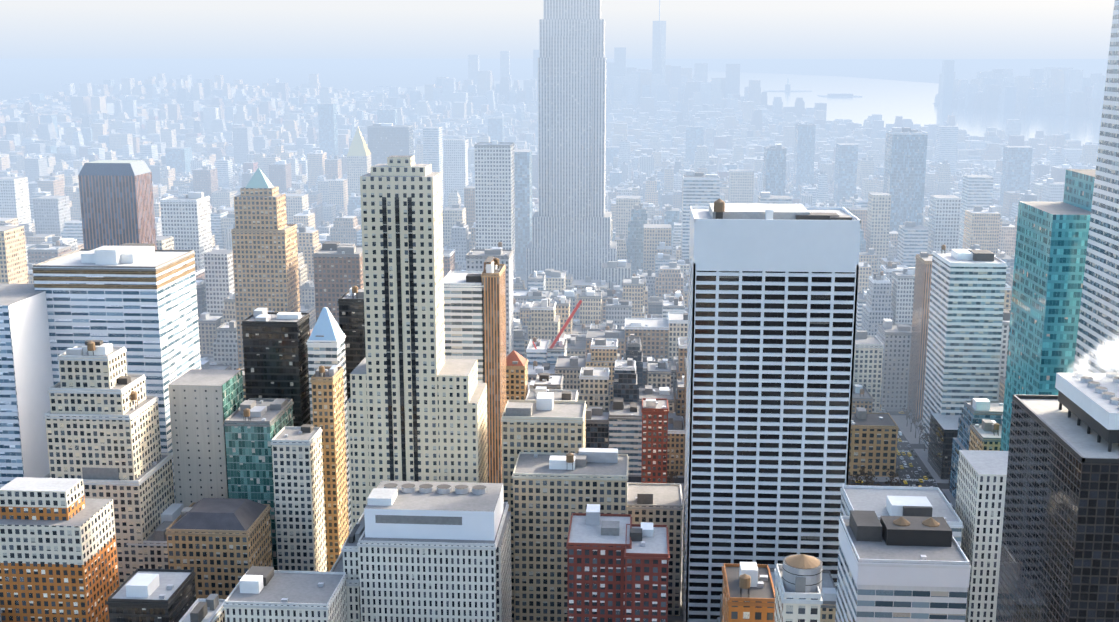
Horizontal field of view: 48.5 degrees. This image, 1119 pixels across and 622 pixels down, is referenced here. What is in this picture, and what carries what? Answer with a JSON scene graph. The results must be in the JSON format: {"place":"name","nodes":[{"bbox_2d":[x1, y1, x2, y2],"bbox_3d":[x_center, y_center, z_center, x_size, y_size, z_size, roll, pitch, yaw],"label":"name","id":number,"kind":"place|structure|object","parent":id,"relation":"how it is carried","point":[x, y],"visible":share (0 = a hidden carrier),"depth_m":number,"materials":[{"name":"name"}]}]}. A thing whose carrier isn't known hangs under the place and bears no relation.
{"place":"outdoors","nodes":[
{"label":"outdoors","id":0,"kind":"place"},
{"bbox_2d":[0,134,1094,621],"bbox_3d":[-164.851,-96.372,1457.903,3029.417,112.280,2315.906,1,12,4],"label":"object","id":1,"kind":"object","parent":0,"point":[198,612],"visible":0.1,"depth_m":1047.24,"materials":[{"name":"metal"}]},
{"bbox_2d":[0,59,1107,590],"bbox_3d":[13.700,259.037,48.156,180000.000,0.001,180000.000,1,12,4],"label":"ground","id":2,"kind":"structure","parent":0,"point":[28,77],"depth_m":21611.96,"materials":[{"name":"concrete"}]},
{"bbox_2d":[0,65,1105,621],"bbox_3d":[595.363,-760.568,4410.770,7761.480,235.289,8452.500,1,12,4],"label":"city blocks","id":3,"kind":"structure","parent":2,"relation":"on","point":[70,125],"depth_m":2433.72,"materials":[{"name":"concrete"}]},
{"bbox_2d":[0,0,1118,621],"bbox_3d":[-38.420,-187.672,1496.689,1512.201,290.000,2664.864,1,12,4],"label":"buildings","id":4,"kind":"structure","parent":2,"relation":"on","point":[1036,536],"depth_m":576.85,"materials":[{"name":"grey concrete"}]},
{"bbox_2d":[524,0,616,289],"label":"skyscraper","id":5,"kind":"structure","parent":2,"relation":"on","point":[571,225],"depth_m":1249.04,"materials":[{"name":"concrete"}]},
{"bbox_2d":[32,123,1118,621],"bbox_3d":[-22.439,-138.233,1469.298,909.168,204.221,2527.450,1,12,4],"label":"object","id":6,"kind":"object","parent":2,"relation":"on","point":[1092,401],"visible":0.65,"depth_m":537.48,"materials":[{"name":"concrete"}]},
{"bbox_2d":[349,274,955,621],"bbox_3d":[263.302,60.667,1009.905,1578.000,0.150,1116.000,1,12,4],"label":"road","id":7,"kind":"structure","parent":2,"relation":"on","point":[903,426],"depth_m":821.02,"materials":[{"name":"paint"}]},
{"bbox_2d":[373,0,1090,124],"bbox_3d":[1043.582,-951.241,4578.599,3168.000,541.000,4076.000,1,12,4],"label":"skyline","id":8,"kind":"structure","parent":2,"relation":"on","point":[616,67],"depth_m":5808.31,"materials":[{"name":"concrete"}]},
{"bbox_2d":[667,406,956,550],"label":"park trees","id":9,"kind":"object","parent":2,"relation":"on","point":[863,473],"visible":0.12,"depth_m":760.83,"materials":[{"name":"green plant"}]},
{"bbox_2d":[855,404,954,510],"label":"traffic","id":10,"kind":"object","parent":2,"relation":"on","point":[911,458],"visible":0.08,"depth_m":809.81,"materials":[{"name":"metal"}]},
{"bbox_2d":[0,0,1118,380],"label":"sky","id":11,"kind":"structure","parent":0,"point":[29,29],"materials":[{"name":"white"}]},
{"bbox_2d":[681,486,683,572],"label":"bryant park lawn","id":12,"kind":"structure","parent":0,"point":[682,487],"depth_m":707.69,"materials":[{"name":"green plant"}]},
{"bbox_2d":[354,69,1100,144],"bbox_3d":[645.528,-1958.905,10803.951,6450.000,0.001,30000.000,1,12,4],"label":"river","id":13,"kind":"structure","parent":0,"point":[889,101],"depth_m":6610.82,"materials":[{"name":"blue liquid"}]},
{"bbox_2d":[764,78,861,96],"bbox_3d":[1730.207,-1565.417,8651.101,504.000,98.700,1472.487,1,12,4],"label":"islands","id":14,"kind":"object","parent":13,"relation":"in","point":[787,87],"visible":1,"depth_m":9046.21,"materials":[{"name":"grey"}]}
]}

